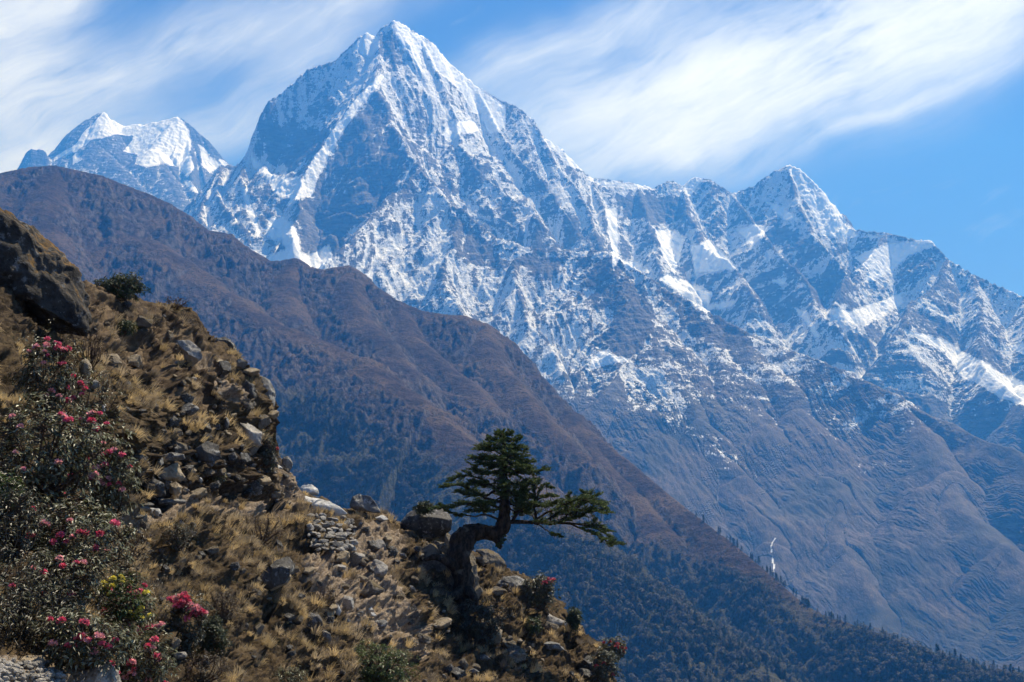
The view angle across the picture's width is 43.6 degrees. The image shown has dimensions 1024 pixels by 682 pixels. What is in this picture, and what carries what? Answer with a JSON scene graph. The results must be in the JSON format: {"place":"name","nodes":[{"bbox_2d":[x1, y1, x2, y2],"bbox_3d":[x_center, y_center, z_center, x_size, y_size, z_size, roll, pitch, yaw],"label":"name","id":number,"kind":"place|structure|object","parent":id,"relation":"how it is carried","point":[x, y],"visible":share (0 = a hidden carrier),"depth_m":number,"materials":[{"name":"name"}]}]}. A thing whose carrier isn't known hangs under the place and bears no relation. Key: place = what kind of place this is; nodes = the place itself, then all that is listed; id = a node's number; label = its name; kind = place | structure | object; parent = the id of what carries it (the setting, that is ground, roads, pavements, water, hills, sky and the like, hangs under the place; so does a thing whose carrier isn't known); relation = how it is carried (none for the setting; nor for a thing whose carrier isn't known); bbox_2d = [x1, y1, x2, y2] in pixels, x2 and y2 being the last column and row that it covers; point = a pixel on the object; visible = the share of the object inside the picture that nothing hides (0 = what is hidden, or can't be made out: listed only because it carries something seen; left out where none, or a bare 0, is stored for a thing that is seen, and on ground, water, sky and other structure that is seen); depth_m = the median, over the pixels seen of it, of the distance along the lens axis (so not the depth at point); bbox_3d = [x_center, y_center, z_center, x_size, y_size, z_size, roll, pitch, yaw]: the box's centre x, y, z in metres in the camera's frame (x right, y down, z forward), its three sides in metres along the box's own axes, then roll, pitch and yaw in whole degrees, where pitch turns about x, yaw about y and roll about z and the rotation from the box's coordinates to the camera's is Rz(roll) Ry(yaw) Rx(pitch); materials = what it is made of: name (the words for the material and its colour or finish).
{"place":"outdoors","nodes":[
{"label":"outdoors","id":0,"kind":"place"},
{"bbox_2d":[0,657,66,681],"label":"gravel","id":1,"kind":"structure","parent":0,"point":[42,674],"depth_m":10.74,"materials":[{"name":"grey gravel"}]},
{"bbox_2d":[20,655,45,665],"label":"boulder","id":2,"kind":"object","parent":1,"relation":"on","point":[33,658],"visible":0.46,"depth_m":11.04,"materials":[{"name":"beige stone"}]},
{"bbox_2d":[17,112,232,210],"bbox_3d":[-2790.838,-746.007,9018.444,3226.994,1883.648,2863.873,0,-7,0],"label":"mountain","id":3,"kind":"structure","parent":0,"point":[177,162],"depth_m":8979.68,"materials":[{"name":"white snow"}]},
{"bbox_2d":[0,280,616,681],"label":"slope","id":4,"kind":"structure","parent":0,"point":[18,319],"depth_m":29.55,"materials":[{"name":"plant"}]},
{"bbox_2d":[0,472,23,511],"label":"shrub","id":5,"kind":"object","parent":4,"relation":"on","point":[10,484],"visible":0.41,"depth_m":12.63,"materials":[{"name":"green plant"}]},
{"bbox_2d":[0,481,48,554],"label":"shrub","id":6,"kind":"object","parent":4,"relation":"on","point":[17,505],"visible":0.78,"depth_m":12.14,"materials":[{"name":"green plant"}]},
{"bbox_2d":[0,207,91,336],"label":"rocky outcrop","id":7,"kind":"object","parent":4,"relation":"on","point":[40,275],"visible":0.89,"depth_m":21.51,"materials":[{"name":"stone"}]},
{"bbox_2d":[3,332,92,420],"bbox_3d":[-5.960,0.487,16.348,1.043,1.287,0.846,0,-7,0],"label":"rhododendron","id":8,"kind":"object","parent":4,"relation":"on","point":[61,381],"visible":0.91,"depth_m":16.26,"materials":[{"name":"green plant"}]},
{"bbox_2d":[0,391,121,504],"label":"rhododendron","id":9,"kind":"object","parent":4,"relation":"on","point":[44,474],"visible":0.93,"depth_m":13.80,"materials":[{"name":"green plant"}]},
{"bbox_2d":[8,541,117,621],"bbox_3d":[-4.694,2.342,12.228,1.264,0.838,1.600,-3,-8,22],"label":"rhododendron","id":10,"kind":"object","parent":4,"relation":"on","point":[75,565],"visible":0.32,"depth_m":12.43,"materials":[{"name":"green plant"}]},
{"bbox_2d":[17,494,141,581],"bbox_3d":[-4.609,2.043,13.191,1.547,0.938,1.190,0,-7,0],"label":"rhododendron","id":11,"kind":"object","parent":4,"relation":"on","point":[72,532],"visible":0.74,"depth_m":13.01,"materials":[{"name":"green plant"}]},
{"bbox_2d":[28,606,140,672],"bbox_3d":[-3.811,2.689,11.408,0.964,0.649,0.857,2,-7,-18],"label":"rhododendron","id":12,"kind":"object","parent":4,"relation":"on","point":[78,649],"visible":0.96,"depth_m":11.21,"materials":[{"name":"green plant"}]},
{"bbox_2d":[79,359,91,378],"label":"rock","id":13,"kind":"object","parent":4,"relation":"on","point":[85,367],"visible":0.63,"depth_m":20.85,"materials":[{"name":"beige stone"}]},
{"bbox_2d":[69,323,103,372],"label":"bare shrub","id":14,"kind":"object","parent":4,"relation":"on","point":[93,358],"visible":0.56,"depth_m":21.91,"materials":[{"name":"brown plant"}]},
{"bbox_2d":[49,368,126,442],"bbox_3d":[-6.167,0.884,17.588,1.222,1.198,2.439,0,-7,0],"label":"rhododendron","id":15,"kind":"object","parent":4,"relation":"on","point":[78,388],"visible":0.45,"depth_m":18.33,"materials":[{"name":"green plant"}]},
{"bbox_2d":[0,318,184,679],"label":"undergrowth","id":16,"kind":"object","parent":4,"relation":"on","point":[13,610],"visible":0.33,"depth_m":11.87,"materials":[{"name":"green plant"}]},
{"bbox_2d":[78,661,121,681],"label":"boulder","id":17,"kind":"object","parent":4,"relation":"on","point":[96,674],"visible":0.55,"depth_m":11.33,"materials":[{"name":"stone"}]},
{"bbox_2d":[60,421,143,522],"bbox_3d":[-5.311,1.633,15.750,1.103,1.340,1.538,-4,-8,30],"label":"rhododendron","id":18,"kind":"object","parent":4,"relation":"on","point":[122,471],"visible":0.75,"depth_m":15.89,"materials":[{"name":"green plant"}]},
{"bbox_2d":[107,354,122,365],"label":"rock","id":19,"kind":"object","parent":4,"relation":"on","point":[116,359],"visible":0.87,"depth_m":24.59,"materials":[{"name":"beige stone"}]},
{"bbox_2d":[92,272,150,303],"bbox_3d":[-8.945,-1.222,29.341,1.329,0.724,0.983,0,-7,0],"label":"juniper","id":20,"kind":"object","parent":4,"relation":"on","point":[126,288],"visible":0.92,"depth_m":29.18,"materials":[{"name":"green plant"}]},
{"bbox_2d":[97,571,152,626],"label":"flowering shrub","id":21,"kind":"object","parent":4,"relation":"on","point":[121,613],"visible":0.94,"depth_m":14.02,"materials":[{"name":"green plant"}]},
{"bbox_2d":[114,319,138,336],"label":"dark shrub","id":22,"kind":"object","parent":4,"relation":"on","point":[126,326],"visible":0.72,"depth_m":27.73,"materials":[{"name":"green plant"}]},
{"bbox_2d":[95,568,169,642],"bbox_3d":[-4.373,3.071,14.530,0.982,0.959,0.681,0,-7,0],"label":"rhododendron","id":23,"kind":"object","parent":4,"relation":"on","point":[141,626],"visible":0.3,"depth_m":14.44,"materials":[{"name":"green plant"}]},
{"bbox_2d":[126,354,141,367],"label":"rock","id":24,"kind":"object","parent":4,"relation":"on","point":[135,360],"visible":0.96,"depth_m":26.68,"materials":[{"name":"beige stone"}]},
{"bbox_2d":[119,523,156,561],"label":"bare shrub","id":25,"kind":"object","parent":4,"relation":"on","point":[136,547],"visible":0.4,"depth_m":20.09,"materials":[{"name":"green plant"}]},
{"bbox_2d":[134,316,152,328],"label":"rock","id":26,"kind":"object","parent":4,"relation":"on","point":[142,322],"visible":0.9,"depth_m":29.21,"materials":[{"name":"stone"}]},
{"bbox_2d":[109,625,180,681],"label":"rhododendron","id":27,"kind":"object","parent":4,"relation":"on","point":[133,673],"visible":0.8,"depth_m":13.51,"materials":[{"name":"green plant"}]},
{"bbox_2d":[145,477,165,497],"bbox_3d":[-6.525,2.677,23.432,0.361,0.394,0.317,0,-7,0],"label":"boulder","id":28,"kind":"object","parent":4,"relation":"on","point":[160,488],"visible":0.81,"depth_m":23.36,"materials":[{"name":"stone"}]},
{"bbox_2d":[158,462,184,481],"bbox_3d":[-6.639,2.638,24.980,0.521,0.536,0.311,1,-7,-11],"label":"boulder","id":29,"kind":"object","parent":4,"relation":"on","point":[172,472],"visible":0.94,"depth_m":24.88,"materials":[{"name":"beige stone"}]},
{"bbox_2d":[157,498,185,505],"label":"slab","id":30,"kind":"structure","parent":4,"relation":"on","point":[163,501],"depth_m":24.60,"materials":[{"name":"grey stone"}]},
{"bbox_2d":[156,296,188,309],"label":"bare shrub","id":31,"kind":"object","parent":4,"relation":"on","point":[177,306],"visible":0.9,"depth_m":33.71,"materials":[{"name":"brown plant"}]},
{"bbox_2d":[167,415,178,426],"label":"rock","id":32,"kind":"object","parent":4,"relation":"on","point":[173,423],"visible":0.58,"depth_m":27.10,"materials":[{"name":"stone"}]},
{"bbox_2d":[163,452,185,460],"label":"boulder","id":33,"kind":"object","parent":4,"relation":"on","point":[173,456],"visible":1,"depth_m":24.96,"materials":[{"name":"grey stone"}]},
{"bbox_2d":[168,482,182,495],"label":"boulder","id":34,"kind":"object","parent":4,"relation":"on","point":[175,488],"visible":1,"depth_m":24.59,"materials":[{"name":"beige stone"}]},
{"bbox_2d":[170,637,180,650],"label":"rock","id":35,"kind":"object","parent":4,"relation":"on","point":[175,642],"visible":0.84,"depth_m":18.04,"materials":[{"name":"stone"}]},
{"bbox_2d":[155,522,197,551],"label":"bare shrub","id":36,"kind":"object","parent":4,"relation":"on","point":[175,538],"visible":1,"depth_m":21.71,"materials":[{"name":"brown plant"}]},
{"bbox_2d":[181,393,194,402],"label":"rock","id":37,"kind":"object","parent":4,"relation":"on","point":[187,398],"visible":0.97,"depth_m":28.72,"materials":[{"name":"stone"}]},
{"bbox_2d":[162,590,213,653],"bbox_3d":[-4.743,4.110,18.692,0.684,0.958,0.690,-4,-8,32],"label":"rhododendron","id":38,"kind":"object","parent":4,"relation":"on","point":[188,637],"visible":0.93,"depth_m":18.57,"materials":[{"name":"pink plant"}]},
{"bbox_2d":[181,403,198,415],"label":"rock","id":39,"kind":"object","parent":4,"relation":"on","point":[186,408],"visible":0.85,"depth_m":28.48,"materials":[{"name":"grey stone"}]},
{"bbox_2d":[177,340,202,366],"bbox_3d":[-7.530,0.286,29.912,0.624,0.618,0.377,0,-7,0],"label":"boulder","id":40,"kind":"object","parent":4,"relation":"on","point":[192,353],"visible":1,"depth_m":29.83,"materials":[{"name":"stone"}]},
{"bbox_2d":[190,488,206,497],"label":"rock","id":41,"kind":"object","parent":4,"relation":"on","point":[199,493],"visible":0.99,"depth_m":25.11,"materials":[{"name":"beige stone"}]},
{"bbox_2d":[180,647,231,681],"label":"bare shrub","id":42,"kind":"object","parent":4,"relation":"on","point":[203,676],"visible":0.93,"depth_m":18.33,"materials":[{"name":"brown plant"}]},
{"bbox_2d":[194,441,221,462],"bbox_3d":[-6.508,2.368,27.251,0.583,0.490,0.436,4,-8,-31],"label":"boulder","id":43,"kind":"object","parent":4,"relation":"on","point":[207,451],"visible":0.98,"depth_m":27.10,"materials":[{"name":"stone"}]},
{"bbox_2d":[194,609,232,658],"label":"dark shrub","id":44,"kind":"object","parent":4,"relation":"on","point":[211,629],"visible":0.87,"depth_m":19.83,"materials":[{"name":"green plant"}]},
{"bbox_2d":[215,361,230,378],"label":"rock","id":45,"kind":"object","parent":4,"relation":"on","point":[223,368],"visible":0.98,"depth_m":32.61,"materials":[{"name":"stone"}]},
{"bbox_2d":[208,586,242,623],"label":"bare shrub","id":46,"kind":"object","parent":4,"relation":"on","point":[223,614],"visible":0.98,"depth_m":21.10,"materials":[{"name":"brown plant"}]},
{"bbox_2d":[215,337,236,351],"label":"boulder","id":47,"kind":"object","parent":4,"relation":"on","point":[230,343],"visible":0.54,"depth_m":36.53,"materials":[{"name":"stone"}]},
{"bbox_2d":[239,452,251,463],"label":"rock","id":48,"kind":"object","parent":4,"relation":"on","point":[245,458],"visible":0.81,"depth_m":30.72,"materials":[{"name":"stone"}]},
{"bbox_2d":[241,401,254,409],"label":"rock","id":49,"kind":"object","parent":4,"relation":"on","point":[248,405],"visible":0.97,"depth_m":33.83,"materials":[{"name":"stone"}]},
{"bbox_2d":[243,380,255,399],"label":"boulder","id":50,"kind":"object","parent":4,"relation":"on","point":[249,387],"visible":0.98,"depth_m":35.02,"materials":[{"name":"stone"}]},
{"bbox_2d":[240,423,262,445],"bbox_3d":[-6.799,2.432,33.344,0.594,0.623,0.444,0,-7,0],"label":"boulder","id":51,"kind":"object","parent":4,"relation":"on","point":[254,435],"visible":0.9,"depth_m":33.22,"materials":[{"name":"stone"}]},
{"bbox_2d":[243,368,259,375],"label":"rock","id":52,"kind":"object","parent":4,"relation":"on","point":[252,371],"visible":0.95,"depth_m":36.63,"materials":[{"name":"beige stone"}]},
{"bbox_2d":[248,481,263,494],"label":"rock","id":53,"kind":"object","parent":4,"relation":"on","point":[256,486],"visible":0.88,"depth_m":34.05,"materials":[{"name":"stone"}]},
{"bbox_2d":[231,513,290,547],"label":"bare shrub","id":54,"kind":"object","parent":4,"relation":"on","point":[264,539],"visible":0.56,"depth_m":29.05,"materials":[{"name":"brown plant"}]},
{"bbox_2d":[257,414,270,428],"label":"rock","id":55,"kind":"object","parent":4,"relation":"on","point":[264,423],"visible":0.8,"depth_m":35.16,"materials":[{"name":"stone"}]},
{"bbox_2d":[257,475,270,484],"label":"rock","id":56,"kind":"object","parent":4,"relation":"on","point":[265,480],"visible":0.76,"depth_m":34.41,"materials":[{"name":"beige stone"}]},
{"bbox_2d":[259,376,275,405],"bbox_3d":[-7.312,1.564,37.767,0.676,1.081,0.715,0,-7,0],"label":"boulder","id":57,"kind":"object","parent":4,"relation":"on","point":[271,393],"visible":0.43,"depth_m":37.58,"materials":[{"name":"grey stone"}]},
{"bbox_2d":[258,430,280,470],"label":"dark shrub","id":58,"kind":"object","parent":4,"relation":"on","point":[272,450],"visible":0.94,"depth_m":34.31,"materials":[{"name":"green plant"}]},
{"bbox_2d":[258,557,294,589],"bbox_3d":[-4.881,4.811,26.375,0.744,0.714,0.595,0,-7,0],"label":"boulder","id":59,"kind":"object","parent":4,"relation":"on","point":[277,572],"visible":0.89,"depth_m":26.16,"materials":[{"name":"stone"}]},
{"bbox_2d":[282,456,292,470],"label":"rock","id":60,"kind":"object","parent":4,"relation":"on","point":[287,462],"visible":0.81,"depth_m":39.43,"materials":[{"name":"grey stone"}]},
{"bbox_2d":[273,665,308,681],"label":"shrub","id":61,"kind":"object","parent":4,"relation":"on","point":[286,675],"visible":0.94,"depth_m":22.96,"materials":[{"name":"green plant"}]},
{"bbox_2d":[300,484,318,494],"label":"boulder","id":62,"kind":"object","parent":4,"relation":"on","point":[311,489],"visible":0.77,"depth_m":41.81,"materials":[{"name":"stone"}]},
{"bbox_2d":[305,612,322,631],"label":"boulder","id":63,"kind":"object","parent":4,"relation":"on","point":[315,618],"visible":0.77,"depth_m":27.71,"materials":[{"name":"stone"}]},
{"bbox_2d":[304,496,346,515],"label":"boulder","id":64,"kind":"object","parent":4,"relation":"on","point":[338,511],"visible":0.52,"depth_m":40.54,"materials":[{"name":"stone"}]},
{"bbox_2d":[315,582,339,606],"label":"bare shrub","id":65,"kind":"object","parent":4,"relation":"on","point":[330,594],"visible":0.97,"depth_m":29.46,"materials":[{"name":"brown plant"}]},
{"bbox_2d":[305,513,358,553],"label":"stone wall","id":66,"kind":"structure","parent":4,"relation":"on","point":[340,534],"depth_m":37.09,"materials":[{"name":"grey stone"}]},
{"bbox_2d":[335,550,349,562],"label":"rock","id":67,"kind":"object","parent":4,"relation":"on","point":[343,556],"visible":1,"depth_m":35.36,"materials":[{"name":"beige stone"}]},
{"bbox_2d":[342,595,353,610],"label":"boulder","id":68,"kind":"object","parent":4,"relation":"on","point":[348,601],"visible":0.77,"depth_m":31.64,"materials":[{"name":"stone"}]},
{"bbox_2d":[349,551,364,565],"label":"boulder","id":69,"kind":"object","parent":4,"relation":"on","point":[355,558],"visible":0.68,"depth_m":37.27,"materials":[{"name":"stone"}]},
{"bbox_2d":[350,494,380,512],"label":"boulder","id":70,"kind":"object","parent":4,"relation":"on","point":[360,502],"visible":1,"depth_m":42.77,"materials":[{"name":"grey stone"}]},
{"bbox_2d":[360,579,383,596],"bbox_3d":[-3.755,6.658,34.394,0.648,0.479,0.586,1,-7,-6],"label":"boulder","id":71,"kind":"object","parent":4,"relation":"on","point":[371,587],"visible":0.95,"depth_m":34.19,"materials":[{"name":"stone"}]},
{"bbox_2d":[371,559,387,577],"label":"boulder","id":72,"kind":"object","parent":4,"relation":"on","point":[381,569],"visible":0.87,"depth_m":36.34,"materials":[{"name":"stone"}]},
{"bbox_2d":[373,539,385,550],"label":"rock","id":73,"kind":"object","parent":4,"relation":"on","point":[380,544],"visible":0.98,"depth_m":40.37,"materials":[{"name":"stone"}]},
{"bbox_2d":[353,639,419,681],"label":"green shrub","id":74,"kind":"object","parent":4,"relation":"on","point":[372,674],"visible":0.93,"depth_m":27.54,"materials":[{"name":"green plant"}]},
{"bbox_2d":[416,633,431,643],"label":"rock","id":75,"kind":"object","parent":4,"relation":"on","point":[424,639],"visible":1,"depth_m":35.22,"materials":[{"name":"stone"}]},
{"bbox_2d":[401,508,451,537],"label":"boulder","id":76,"kind":"object","parent":4,"relation":"on","point":[436,523],"visible":0.69,"depth_m":44.08,"materials":[{"name":"stone"}]},
{"bbox_2d":[412,500,434,515],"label":"juniper","id":77,"kind":"object","parent":76,"relation":"on","point":[421,507],"visible":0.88,"depth_m":43.74,"materials":[{"name":"green plant"}]},
{"bbox_2d":[432,541,448,552],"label":"boulder","id":78,"kind":"object","parent":4,"relation":"on","point":[443,547],"visible":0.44,"depth_m":42.24,"materials":[{"name":"stone"}]},
{"bbox_2d":[432,617,451,628],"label":"rock","id":79,"kind":"object","parent":4,"relation":"on","point":[444,622],"visible":0.92,"depth_m":38.34,"materials":[{"name":"beige stone"}]},
{"bbox_2d":[419,543,479,591],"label":"boulder","id":80,"kind":"object","parent":4,"relation":"on","point":[430,549],"visible":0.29,"depth_m":42.03,"materials":[{"name":"stone"}]},
{"bbox_2d":[451,667,466,679],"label":"rock","id":81,"kind":"object","parent":4,"relation":"on","point":[457,673],"visible":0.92,"depth_m":36.35,"materials":[{"name":"stone"}]},
{"bbox_2d":[456,596,510,647],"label":"dark shrub","id":82,"kind":"object","parent":4,"relation":"on","point":[479,635],"visible":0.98,"depth_m":39.87,"materials":[{"name":"green plant"}]},
{"bbox_2d":[478,623,501,644],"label":"boulder","id":83,"kind":"object","parent":4,"relation":"on","point":[497,640],"visible":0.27,"depth_m":40.36,"materials":[{"name":"beige stone"}]},
{"bbox_2d":[476,549,504,569],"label":"boulder","id":84,"kind":"object","parent":4,"relation":"on","point":[496,558],"visible":0.59,"depth_m":46.55,"materials":[{"name":"stone"}]},
{"bbox_2d":[501,637,516,647],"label":"rock","id":85,"kind":"object","parent":4,"relation":"on","point":[508,644],"visible":0.73,"depth_m":40.69,"materials":[{"name":"stone"}]},
{"bbox_2d":[496,576,533,609],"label":"boulder","id":86,"kind":"object","parent":4,"relation":"on","point":[514,582],"visible":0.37,"depth_m":44.71,"materials":[{"name":"grey stone"}]},
{"bbox_2d":[507,645,525,662],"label":"rock","id":87,"kind":"object","parent":4,"relation":"on","point":[518,653],"visible":0.91,"depth_m":39.24,"materials":[{"name":"stone"}]},
{"bbox_2d":[424,428,625,609],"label":"fir tree","id":88,"kind":"object","parent":4,"relation":"on","point":[463,540],"visible":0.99,"depth_m":41.64,"materials":[{"name":"green plant"}]},
{"bbox_2d":[521,615,542,637],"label":"shrub","id":89,"kind":"object","parent":4,"relation":"on","point":[535,628],"visible":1,"depth_m":42.62,"materials":[{"name":"green plant"}]},
{"bbox_2d":[518,571,560,611],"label":"rhododendron","id":90,"kind":"object","parent":4,"relation":"on","point":[543,590],"visible":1,"depth_m":44.23,"materials":[{"name":"green plant"}]},
{"bbox_2d":[545,621,559,632],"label":"rock","id":91,"kind":"object","parent":4,"relation":"on","point":[549,626],"visible":0.72,"depth_m":45.08,"materials":[{"name":"stone"}]},
{"bbox_2d":[544,641,565,651],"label":"rock","id":92,"kind":"object","parent":4,"relation":"on","point":[550,645],"visible":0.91,"depth_m":43.02,"materials":[{"name":"grey stone"}]},
{"bbox_2d":[546,614,566,625],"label":"boulder","id":93,"kind":"object","parent":4,"relation":"on","point":[554,620],"visible":0.5,"depth_m":45.92,"materials":[{"name":"stone"}]},
{"bbox_2d":[564,607,583,632],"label":"juniper","id":94,"kind":"object","parent":4,"relation":"on","point":[573,621],"visible":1,"depth_m":44.99,"materials":[{"name":"green plant"}]},
{"bbox_2d":[579,668,591,678],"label":"rock","id":95,"kind":"object","parent":4,"relation":"on","point":[587,673],"visible":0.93,"depth_m":42.63,"materials":[{"name":"stone"}]},
{"bbox_2d":[587,646,624,681],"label":"rhododendron","id":96,"kind":"object","parent":4,"relation":"on","point":[602,666],"visible":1,"depth_m":42.16,"materials":[{"name":"green plant"}]},
{"bbox_2d":[597,636,626,662],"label":"rhododendron","id":97,"kind":"object","parent":4,"relation":"on","point":[617,647],"visible":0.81,"depth_m":43.18,"materials":[{"name":"green plant"}]},
{"bbox_2d":[0,165,1022,681],"bbox_3d":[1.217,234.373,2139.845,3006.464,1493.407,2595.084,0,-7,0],"label":"hillside","id":98,"kind":"structure","parent":0,"point":[448,391],"depth_m":2198.71,"materials":[{"name":"plant"}]},
{"bbox_2d":[275,316,1023,681],"bbox_3d":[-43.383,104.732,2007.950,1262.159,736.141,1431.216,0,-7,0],"label":"forest","id":99,"kind":"object","parent":98,"relation":"on","point":[715,636],"visible":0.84,"depth_m":1536.95,"materials":[{"name":"green plant"}]},
{"bbox_2d":[0,0,1023,295],"label":"sky","id":100,"kind":"structure","parent":0,"point":[907,115],"materials":[{"name":"blue"}]},
{"bbox_2d":[184,20,1023,676],"bbox_3d":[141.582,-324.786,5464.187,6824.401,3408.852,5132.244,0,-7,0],"label":"mountain","id":101,"kind":"structure","parent":0,"point":[794,380],"depth_m":5545.30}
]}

